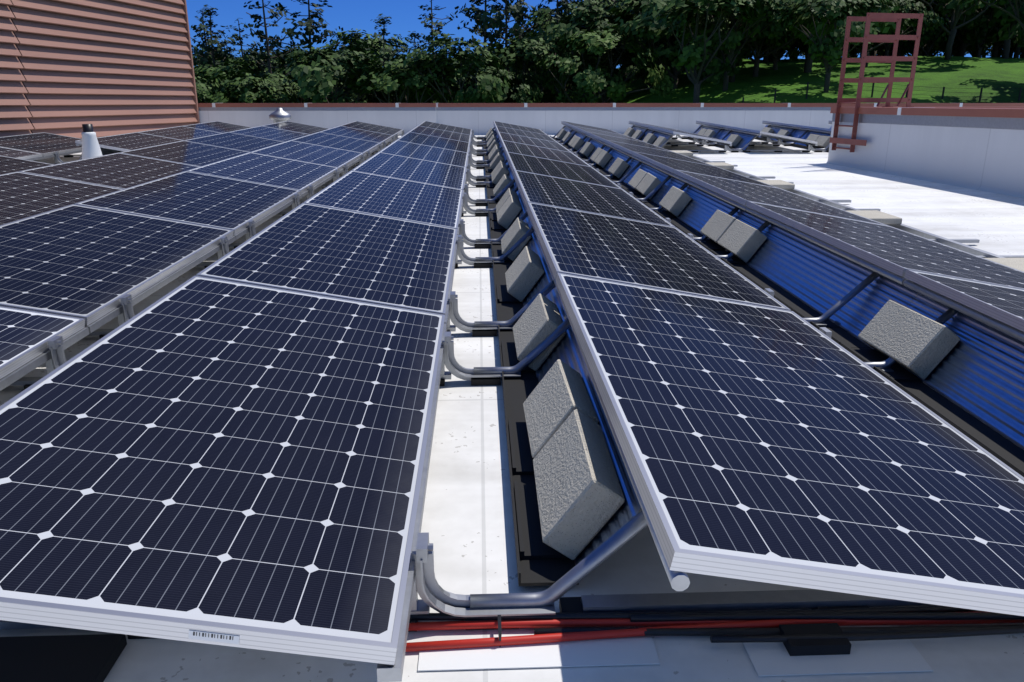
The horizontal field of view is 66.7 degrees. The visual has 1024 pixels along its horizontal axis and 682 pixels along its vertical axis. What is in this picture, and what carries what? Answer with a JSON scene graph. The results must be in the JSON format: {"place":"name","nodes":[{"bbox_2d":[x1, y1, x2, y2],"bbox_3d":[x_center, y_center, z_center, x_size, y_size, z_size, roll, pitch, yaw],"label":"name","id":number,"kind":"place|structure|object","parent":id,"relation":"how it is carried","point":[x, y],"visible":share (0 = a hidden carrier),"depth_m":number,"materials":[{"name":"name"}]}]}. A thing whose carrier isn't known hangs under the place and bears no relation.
{"place":"outdoors","nodes":[
{"label":"outdoors","id":0,"kind":"place"},
{"bbox_2d":[186,0,1019,67],"label":"sky","id":1,"kind":"structure","parent":0,"point":[347,14],"materials":[{"name":"blue"}]},
{"bbox_2d":[540,56,1023,102],"bbox_3d":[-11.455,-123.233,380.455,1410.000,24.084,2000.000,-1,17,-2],"label":"ground","id":2,"kind":"structure","parent":0,"point":[998,79],"depth_m":80.05,"materials":[{"name":"green plant"}]},
{"bbox_2d":[195,76,230,102],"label":"bush","id":3,"kind":"object","parent":2,"relation":"on","point":[202,89],"visible":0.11,"depth_m":81.03,"materials":[{"name":"green plant"}]},
{"bbox_2d":[192,4,238,68],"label":"pine","id":4,"kind":"object","parent":2,"relation":"on","point":[212,50],"visible":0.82,"depth_m":99.10,"materials":[{"name":"green plant"}]},
{"bbox_2d":[194,57,262,87],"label":"tree","id":5,"kind":"object","parent":2,"relation":"on","point":[206,71],"visible":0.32,"depth_m":91.69,"materials":[{"name":"green plant"}]},
{"bbox_2d":[204,70,299,102],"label":"bush","id":6,"kind":"object","parent":2,"relation":"on","point":[246,94],"visible":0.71,"depth_m":81.01,"materials":[{"name":"green plant"}]},
{"bbox_2d":[207,68,296,102],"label":"bush","id":7,"kind":"object","parent":2,"relation":"on","point":[278,80],"visible":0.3,"depth_m":86.94,"materials":[{"name":"green plant"}]},
{"bbox_2d":[243,0,300,75],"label":"pine","id":8,"kind":"object","parent":2,"relation":"on","point":[261,54],"visible":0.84,"depth_m":92.12,"materials":[{"name":"green plant"}]},
{"bbox_2d":[261,0,345,60],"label":"pine","id":9,"kind":"object","parent":2,"relation":"on","point":[309,28],"visible":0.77,"depth_m":98.90,"materials":[{"name":"green plant"}]},
{"bbox_2d":[265,46,349,102],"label":"tree","id":10,"kind":"object","parent":2,"relation":"on","point":[283,61],"visible":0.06,"depth_m":100.83,"materials":[{"name":"green plant"}]},
{"bbox_2d":[278,40,386,102],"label":"tree","id":11,"kind":"object","parent":2,"relation":"on","point":[314,79],"visible":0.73,"depth_m":81.37,"materials":[{"name":"green plant"}]},
{"bbox_2d":[325,28,409,56],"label":"tree","id":12,"kind":"object","parent":2,"relation":"on","point":[374,40],"visible":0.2,"depth_m":127.82,"materials":[{"name":"green plant"}]},
{"bbox_2d":[368,13,410,101],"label":"pine","id":13,"kind":"object","parent":2,"relation":"on","point":[390,54],"visible":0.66,"depth_m":90.90,"materials":[{"name":"green plant"}]},
{"bbox_2d":[346,50,458,102],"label":"bush","id":14,"kind":"object","parent":2,"relation":"on","point":[393,75],"visible":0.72,"depth_m":81.71,"materials":[{"name":"green plant"}]},
{"bbox_2d":[409,0,457,60],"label":"pine","id":15,"kind":"object","parent":2,"relation":"on","point":[440,25],"visible":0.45,"depth_m":103.63,"materials":[{"name":"green plant"}]},
{"bbox_2d":[394,32,510,102],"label":"tree","id":16,"kind":"object","parent":2,"relation":"on","point":[495,83],"visible":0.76,"depth_m":81.12,"materials":[{"name":"green plant"}]},
{"bbox_2d":[451,0,509,51],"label":"pine","id":17,"kind":"object","parent":2,"relation":"on","point":[477,16],"visible":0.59,"depth_m":101.66,"materials":[{"name":"green plant"}]},
{"bbox_2d":[455,66,545,102],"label":"bush","id":18,"kind":"object","parent":2,"relation":"on","point":[527,95],"visible":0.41,"depth_m":83.19,"materials":[{"name":"green plant"}]},
{"bbox_2d":[468,0,535,102],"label":"pine","id":19,"kind":"object","parent":2,"relation":"on","point":[508,9],"visible":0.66,"depth_m":92.17,"materials":[{"name":"green plant"}]},
{"bbox_2d":[467,35,584,102],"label":"tree","id":20,"kind":"object","parent":2,"relation":"on","point":[531,49],"visible":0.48,"depth_m":87.33,"materials":[{"name":"green plant"}]},
{"bbox_2d":[515,0,639,102],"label":"tree","id":21,"kind":"object","parent":2,"relation":"on","point":[581,18],"visible":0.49,"depth_m":87.40,"materials":[{"name":"green plant"}]},
{"bbox_2d":[533,50,625,102],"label":"bush","id":22,"kind":"object","parent":2,"relation":"on","point":[587,80],"visible":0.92,"depth_m":83.65,"materials":[{"name":"green plant"}]},
{"bbox_2d":[555,22,677,102],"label":"tree","id":23,"kind":"object","parent":2,"relation":"on","point":[597,42],"visible":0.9,"depth_m":82.25,"materials":[{"name":"green plant"}]},
{"bbox_2d":[584,45,658,93],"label":"tree","id":24,"kind":"object","parent":2,"relation":"on","point":[626,69],"visible":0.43,"depth_m":89.84,"materials":[{"name":"green plant"}]},
{"bbox_2d":[585,0,687,86],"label":"tree","id":25,"kind":"object","parent":2,"relation":"on","point":[633,8],"visible":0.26,"depth_m":87.93,"materials":[{"name":"green plant"}]},
{"bbox_2d":[604,0,734,88],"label":"tree","id":26,"kind":"object","parent":2,"relation":"on","point":[641,28],"visible":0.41,"depth_m":82.59,"materials":[{"name":"green plant"}]},
{"bbox_2d":[643,0,761,102],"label":"tree","id":27,"kind":"object","parent":2,"relation":"on","point":[693,55],"visible":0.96,"depth_m":72.55,"materials":[{"name":"green plant"}]},
{"bbox_2d":[662,0,794,90],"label":"tree","id":28,"kind":"object","parent":2,"relation":"on","point":[730,44],"visible":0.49,"depth_m":76.15,"materials":[{"name":"green plant"}]},
{"bbox_2d":[712,0,817,81],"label":"tree","id":29,"kind":"object","parent":2,"relation":"on","point":[741,26],"visible":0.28,"depth_m":80.38,"materials":[{"name":"green plant"}]},
{"bbox_2d":[725,0,836,76],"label":"tree","id":30,"kind":"object","parent":2,"relation":"on","point":[758,55],"visible":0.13,"depth_m":84.46,"materials":[{"name":"green plant"}]},
{"bbox_2d":[759,12,818,69],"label":"tree","id":31,"kind":"object","parent":2,"relation":"on","point":[777,32],"visible":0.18,"depth_m":86.30,"materials":[{"name":"green plant"}]},
{"bbox_2d":[771,0,901,92],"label":"tree","id":32,"kind":"object","parent":2,"relation":"on","point":[826,46],"visible":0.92,"depth_m":69.83,"materials":[{"name":"green plant"}]},
{"bbox_2d":[798,0,898,72],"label":"tree","id":33,"kind":"object","parent":2,"relation":"on","point":[808,62],"visible":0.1,"depth_m":78.41,"materials":[{"name":"green plant"}]},
{"bbox_2d":[742,81,1023,102],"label":"fence line","id":34,"kind":"object","parent":2,"relation":"on","point":[872,90],"visible":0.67,"depth_m":70.75,"materials":[{"name":"brown"}]},
{"bbox_2d":[848,0,948,66],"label":"tree","id":35,"kind":"object","parent":2,"relation":"on","point":[930,23],"visible":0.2,"depth_m":82.53,"materials":[{"name":"green plant"}]},
{"bbox_2d":[871,0,974,55],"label":"tree","id":36,"kind":"object","parent":2,"relation":"on","point":[926,37],"visible":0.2,"depth_m":100.34,"materials":[{"name":"green plant"}]},
{"bbox_2d":[909,0,1007,59],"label":"tree","id":37,"kind":"object","parent":2,"relation":"on","point":[956,11],"visible":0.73,"depth_m":88.62,"materials":[{"name":"green plant"}]},
{"bbox_2d":[936,0,1016,56],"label":"tree","id":38,"kind":"object","parent":2,"relation":"on","point":[978,27],"visible":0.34,"depth_m":99.14,"materials":[{"name":"green plant"}]},
{"bbox_2d":[948,0,1023,46],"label":"tree","id":39,"kind":"object","parent":2,"relation":"on","point":[1017,31],"visible":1,"depth_m":69.31,"materials":[{"name":"green plant"}]},
{"bbox_2d":[973,0,1023,58],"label":"tree","id":40,"kind":"object","parent":2,"relation":"on","point":[1003,18],"visible":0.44,"depth_m":92.30,"materials":[{"name":"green plant"}]},
{"bbox_3d":[3.872,3.086,4.296,76.000,5.680,31.900,-1,17,-2],"label":"building body","id":41,"kind":"object","parent":2,"relation":"on","visible":0},
{"bbox_2d":[0,134,1023,681],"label":"roof slab","id":42,"kind":"structure","parent":41,"relation":"on","point":[468,518],"depth_m":1.92,"materials":[{"name":"concrete"}]},
{"bbox_2d":[25,150,81,163],"bbox_3d":[-6.831,-1.240,6.670,1.458,0.318,11.868,-1,18,-2],"label":"rack","id":43,"kind":"object","parent":42,"relation":"on","point":[54,156],"visible":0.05,"depth_m":10.78,"materials":[{"name":"metal"}]},
{"bbox_2d":[0,132,81,155],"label":"solar panel","id":44,"kind":"object","parent":43,"relation":"on","point":[45,144],"visible":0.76,"depth_m":11.21,"materials":[{"name":"black glass"}]},
{"bbox_2d":[55,144,123,162],"bbox_3d":[-5.488,-1.875,8.605,1.458,0.318,15.828,-1,18,-2],"label":"rack","id":45,"kind":"object","parent":42,"relation":"on","point":[105,151],"visible":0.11,"depth_m":11.15,"materials":[{"name":"metal"}]},
{"bbox_2d":[0,155,54,174],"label":"solar panel","id":46,"kind":"object","parent":45,"relation":"on","point":[9,164],"visible":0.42,"depth_m":8.27,"materials":[{"name":"black glass"}]},
{"bbox_2d":[75,132,182,150],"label":"solar panel","id":47,"kind":"object","parent":45,"relation":"on","point":[129,141],"visible":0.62,"depth_m":11.26,"materials":[{"name":"black glass"}]},
{"bbox_2d":[139,126,219,139],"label":"solar panel","id":48,"kind":"object","parent":45,"relation":"on","point":[182,132],"visible":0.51,"depth_m":13.17,"materials":[{"name":"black glass"}]},
{"bbox_2d":[184,121,251,132],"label":"solar panel","id":49,"kind":"object","parent":45,"relation":"on","point":[218,126],"visible":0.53,"depth_m":15.07,"materials":[{"name":"blue glass"}]},
{"bbox_2d":[81,124,102,158],"bbox_3d":[-5.017,-2.263,9.289,0.380,0.628,0.374,-1,18,-2],"label":"vent pipe","id":50,"kind":"object","parent":42,"relation":"on","point":[90,147],"visible":0.62,"depth_m":9.19,"materials":[{"name":"white plastic"}]},
{"bbox_2d":[0,0,199,138],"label":"corrugated wall","id":51,"kind":"structure","parent":42,"relation":"on","point":[69,68],"depth_m":13.78,"materials":[{"name":"metal"}]},
{"bbox_2d":[0,132,402,390],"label":"rack","id":52,"kind":"object","parent":42,"relation":"on","point":[15,378],"visible":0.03,"depth_m":3.44,"materials":[{"name":"metal"}]},
{"bbox_2d":[0,306,84,378],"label":"solar panel","id":53,"kind":"object","parent":52,"relation":"on","point":[26,336],"visible":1,"depth_m":2.88,"materials":[{"name":"blue glass"}]},
{"bbox_2d":[0,204,233,325],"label":"solar panel","id":54,"kind":"object","parent":52,"relation":"on","point":[89,265],"visible":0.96,"depth_m":3.92,"materials":[{"name":"blue glass"}]},
{"bbox_2d":[75,171,300,234],"bbox_3d":[-2.308,-1.078,5.876,0.990,0.035,1.960,9,18,-5],"label":"solar panel","id":55,"kind":"object","parent":52,"relation":"on","point":[236,206],"visible":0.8,"depth_m":5.65,"materials":[{"name":"blue glass"}]},
{"bbox_2d":[187,152,338,193],"bbox_3d":[-2.389,-1.696,7.756,0.990,0.035,1.960,9,18,-5],"label":"solar panel","id":56,"kind":"object","parent":52,"relation":"on","point":[302,176],"visible":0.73,"depth_m":7.59,"materials":[{"name":"blue glass"}]},
{"bbox_2d":[251,140,363,169],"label":"solar panel","id":57,"kind":"object","parent":52,"relation":"on","point":[315,154],"visible":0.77,"depth_m":9.50,"materials":[{"name":"blue glass"}]},
{"bbox_2d":[292,132,380,154],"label":"solar panel","id":58,"kind":"object","parent":52,"relation":"on","point":[341,142],"visible":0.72,"depth_m":11.41,"materials":[{"name":"blue glass"}]},
{"bbox_2d":[320,126,393,143],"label":"solar panel","id":59,"kind":"object","parent":52,"relation":"on","point":[381,138],"visible":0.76,"depth_m":13.31,"materials":[{"name":"blue glass"}]},
{"bbox_2d":[340,121,402,135],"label":"solar panel","id":60,"kind":"object","parent":52,"relation":"on","point":[375,128],"visible":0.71,"depth_m":15.20,"materials":[{"name":"blue glass"}]},
{"bbox_2d":[0,130,471,681],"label":"rack","id":61,"kind":"object","parent":42,"relation":"on","point":[412,606],"visible":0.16,"depth_m":1.95,"materials":[{"name":"metal"}]},
{"bbox_2d":[0,276,444,664],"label":"solar panel","id":62,"kind":"object","parent":61,"relation":"on","point":[244,462],"visible":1,"depth_m":1.70,"materials":[{"name":"black glass"}]},
{"bbox_2d":[188,630,238,643],"bbox_3d":[-0.483,0.480,1.262,0.082,0.030,0.002,-1,19,-2],"label":"barcode label","id":63,"kind":"object","parent":62,"relation":"attached to","point":[214,637],"visible":1,"depth_m":1.26,"materials":[{"name":"paper"}]},
{"bbox_2d":[196,203,456,314],"bbox_3d":[-0.801,-0.477,4.053,0.990,0.035,1.960,9,18,-5],"label":"solar panel","id":64,"kind":"object","parent":61,"relation":"on","point":[347,254],"visible":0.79,"depth_m":3.73,"materials":[{"name":"blue glass"}]},
{"bbox_2d":[303,170,462,228],"bbox_3d":[-0.883,-1.095,5.932,0.990,0.035,1.960,9,18,-5],"label":"solar panel","id":65,"kind":"object","parent":61,"relation":"on","point":[390,197],"visible":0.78,"depth_m":5.71,"materials":[{"name":"blue glass"}]},
{"bbox_2d":[352,152,465,189],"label":"solar panel","id":66,"kind":"object","parent":61,"relation":"on","point":[414,169],"visible":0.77,"depth_m":7.64,"materials":[{"name":"blue glass"}]},
{"bbox_2d":[379,140,467,166],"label":"solar panel","id":67,"kind":"object","parent":61,"relation":"on","point":[428,153],"visible":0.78,"depth_m":9.56,"materials":[{"name":"blue glass"}]},
{"bbox_2d":[397,132,469,152],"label":"solar panel","id":68,"kind":"object","parent":61,"relation":"on","point":[435,141],"visible":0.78,"depth_m":11.47,"materials":[{"name":"blue glass"}]},
{"bbox_2d":[409,126,470,142],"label":"solar panel","id":69,"kind":"object","parent":61,"relation":"on","point":[442,133],"visible":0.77,"depth_m":13.37,"materials":[{"name":"blue glass"}]},
{"bbox_2d":[0,623,850,681],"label":"rubber pads","id":70,"kind":"object","parent":42,"relation":"on","point":[76,658],"visible":0.94,"depth_m":1.51,"materials":[{"name":"black"}]},
{"bbox_2d":[198,107,832,134],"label":"parapet","id":71,"kind":"structure","parent":42,"relation":"attached to","point":[480,120],"depth_m":17.58,"materials":[{"name":"concrete"}]},
{"bbox_2d":[198,103,1023,106],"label":"parapet coping","id":72,"kind":"object","parent":71,"relation":"on","point":[596,105],"visible":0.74,"depth_m":17.53,"materials":[{"name":"paint"}]},
{"bbox_2d":[411,126,933,629],"bbox_3d":[0.212,-1.944,8.830,1.458,0.318,15.828,-1,18,-2],"label":"rack","id":73,"kind":"object","parent":42,"relation":"on","point":[617,532],"visible":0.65,"depth_m":1.76,"materials":[{"name":"metal"}]},
{"bbox_2d":[483,138,567,558],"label":"ballast trays","id":74,"kind":"object","parent":73,"relation":"on","point":[532,545],"visible":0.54,"depth_m":2.21,"materials":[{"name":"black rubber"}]},
{"bbox_2d":[498,132,570,151],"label":"solar panel","id":75,"kind":"object","parent":73,"relation":"on","point":[530,141],"visible":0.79,"depth_m":11.53,"materials":[{"name":"black glass"}]},
{"bbox_2d":[501,140,591,166],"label":"solar panel","id":76,"kind":"object","parent":73,"relation":"on","point":[540,152],"visible":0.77,"depth_m":9.63,"materials":[{"name":"black glass"}]},
{"bbox_2d":[485,128,624,559],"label":"concrete ballast blocks","id":77,"kind":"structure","parent":73,"relation":"on","point":[580,498],"depth_m":2.13,"materials":[{"name":"concrete"}]},
{"bbox_2d":[506,152,621,188],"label":"solar panel","id":78,"kind":"object","parent":73,"relation":"on","point":[553,168],"visible":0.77,"depth_m":7.71,"materials":[{"name":"black glass"}]},
{"bbox_2d":[513,170,674,226],"bbox_3d":[0.542,-1.112,5.989,0.990,0.035,1.960,9,18,-5],"label":"solar panel","id":79,"kind":"object","parent":73,"relation":"on","point":[576,195],"visible":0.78,"depth_m":5.77,"materials":[{"name":"black glass"}]},
{"bbox_2d":[527,202,790,310],"bbox_3d":[0.624,-0.494,4.109,0.990,0.035,1.960,9,18,-5],"label":"solar panel","id":80,"kind":"object","parent":73,"relation":"on","point":[617,249],"visible":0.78,"depth_m":3.79,"materials":[{"name":"black glass"}]},
{"bbox_2d":[556,272,1023,615],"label":"solar panel","id":81,"kind":"object","parent":73,"relation":"on","point":[772,445],"visible":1,"depth_m":1.73,"materials":[{"name":"black glass"}]},
{"bbox_2d":[418,607,932,675],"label":"roof membrane patches","id":82,"kind":"object","parent":42,"relation":"on","point":[870,656],"visible":0.64,"depth_m":1.53,"materials":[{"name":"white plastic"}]},
{"bbox_2d":[621,123,731,152],"bbox_3d":[2.817,-3.833,14.580,1.458,0.318,3.948,-1,18,-2],"label":"rack","id":83,"kind":"object","parent":42,"relation":"on","point":[668,136],"visible":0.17,"depth_m":14.33,"materials":[{"name":"metal"}]},
{"bbox_2d":[406,606,1023,651],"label":"electrical cables","id":84,"kind":"object","parent":42,"relation":"on","point":[738,626],"visible":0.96,"depth_m":1.60,"materials":[{"name":"red"}]},
{"bbox_2d":[678,123,817,151],"bbox_3d":[4.242,-3.850,14.636,1.458,0.318,3.948,-1,18,-2],"label":"solar panel array","id":85,"kind":"object","parent":42,"relation":"on","point":[724,133],"visible":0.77,"depth_m":14.27,"materials":[{"name":"metal"}]},
{"bbox_2d":[542,123,1023,476],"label":"rack","id":86,"kind":"object","parent":42,"relation":"on","point":[977,372],"visible":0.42,"depth_m":3.43,"materials":[{"name":"metal"}]},
{"bbox_2d":[586,131,672,151],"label":"solar panel","id":87,"kind":"object","parent":86,"relation":"on","point":[602,137],"visible":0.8,"depth_m":11.59,"materials":[{"name":"black glass"}]},
{"bbox_2d":[605,140,712,165],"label":"solar panel","id":88,"kind":"object","parent":86,"relation":"on","point":[628,148],"visible":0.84,"depth_m":9.69,"materials":[{"name":"black glass"}]},
{"bbox_2d":[632,151,777,187],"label":"solar panel","id":89,"kind":"object","parent":86,"relation":"on","point":[669,164],"visible":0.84,"depth_m":7.77,"materials":[{"name":"black glass"}]},
{"bbox_2d":[555,139,919,380],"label":"trays","id":90,"kind":"object","parent":86,"relation":"on","point":[900,373],"visible":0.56,"depth_m":3.20,"materials":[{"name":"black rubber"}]},
{"bbox_2d":[557,129,960,379],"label":"concrete ballast blocks","id":91,"kind":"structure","parent":86,"relation":"on","point":[917,344],"depth_m":3.17,"materials":[{"name":"concrete"}]},
{"bbox_2d":[673,169,888,225],"bbox_3d":[1.967,-1.129,6.045,0.990,0.035,1.960,9,18,-5],"label":"solar panel","id":92,"kind":"object","parent":86,"relation":"on","point":[741,192],"visible":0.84,"depth_m":5.83,"materials":[{"name":"black glass"}]},
{"bbox_2d":[746,201,1023,288],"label":"solar panel","id":93,"kind":"object","parent":86,"relation":"on","point":[899,252],"visible":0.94,"depth_m":3.94,"materials":[{"name":"black glass"}]},
{"bbox_2d":[904,269,1023,331],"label":"solar panel","id":94,"kind":"object","parent":86,"relation":"on","point":[1004,304],"visible":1,"depth_m":2.89,"materials":[{"name":"black glass"}]},
{"bbox_2d":[755,123,830,151],"bbox_3d":[5.667,-3.867,14.692,1.458,0.318,3.948,-1,18,-2],"label":"rack","id":95,"kind":"object","parent":42,"relation":"on","point":[795,132],"visible":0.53,"depth_m":14.55,"materials":[{"name":"metal"}]},
{"bbox_2d":[684,153,1023,257],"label":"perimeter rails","id":96,"kind":"object","parent":42,"relation":"on","point":[956,244],"visible":0.12,"depth_m":5.83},
{"bbox_2d":[670,150,1023,271],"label":"perimeter pavers","id":97,"kind":"object","parent":96,"relation":"on","point":[886,218],"visible":0.45,"depth_m":6.12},
{"bbox_2d":[827,113,1023,197],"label":"parapet wall","id":98,"kind":"structure","parent":42,"relation":"on","point":[986,154],"depth_m":8.94,"materials":[{"name":"paint"}]},
{"bbox_2d":[829,13,923,151],"bbox_3d":[4.995,-3.455,10.483,0.845,1.762,0.880,-3,17,-8],"label":"roof ladder","id":99,"kind":"object","parent":98,"relation":"on","point":[863,60],"visible":0.94,"depth_m":10.48,"materials":[{"name":"metal"}]},
{"bbox_2d":[830,107,1023,117],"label":"parapet cap","id":100,"kind":"object","parent":98,"relation":"on","point":[1010,112],"visible":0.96,"depth_m":9.04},
{"bbox_3d":[-4.063,-1.893,8.661,1.458,0.318,15.828,-1,18,-2],"label":"rack","id":101,"kind":"object","parent":42,"relation":"on","visible":0},
{"bbox_2d":[0,172,121,224],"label":"solar panel","id":102,"kind":"object","parent":101,"relation":"on","point":[23,195],"visible":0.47,"depth_m":6.12,"materials":[{"name":"black glass"}]},
{"bbox_2d":[19,153,199,188],"bbox_3d":[-3.814,-1.679,7.699,0.990,0.035,1.960,9,18,-5],"label":"solar panel","id":103,"kind":"object","parent":101,"relation":"on","point":[120,170],"visible":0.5,"depth_m":7.52,"materials":[{"name":"black glass"}]},
{"bbox_2d":[119,140,247,166],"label":"solar panel","id":104,"kind":"object","parent":101,"relation":"on","point":[192,153],"visible":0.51,"depth_m":9.44,"materials":[{"name":"blue glass"}]},
{"bbox_2d":[184,132,282,151],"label":"solar panel","id":105,"kind":"object","parent":101,"relation":"on","point":[241,142],"visible":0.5,"depth_m":11.34,"materials":[{"name":"blue glass"}]},
{"bbox_2d":[230,126,309,141],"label":"solar panel","id":106,"kind":"object","parent":101,"relation":"on","point":[272,133],"visible":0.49,"depth_m":13.24,"materials":[{"name":"blue glass"}]},
{"bbox_2d":[262,121,328,133],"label":"solar panel","id":107,"kind":"object","parent":101,"relation":"on","point":[297,127],"visible":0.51,"depth_m":15.13,"materials":[{"name":"blue glass"}]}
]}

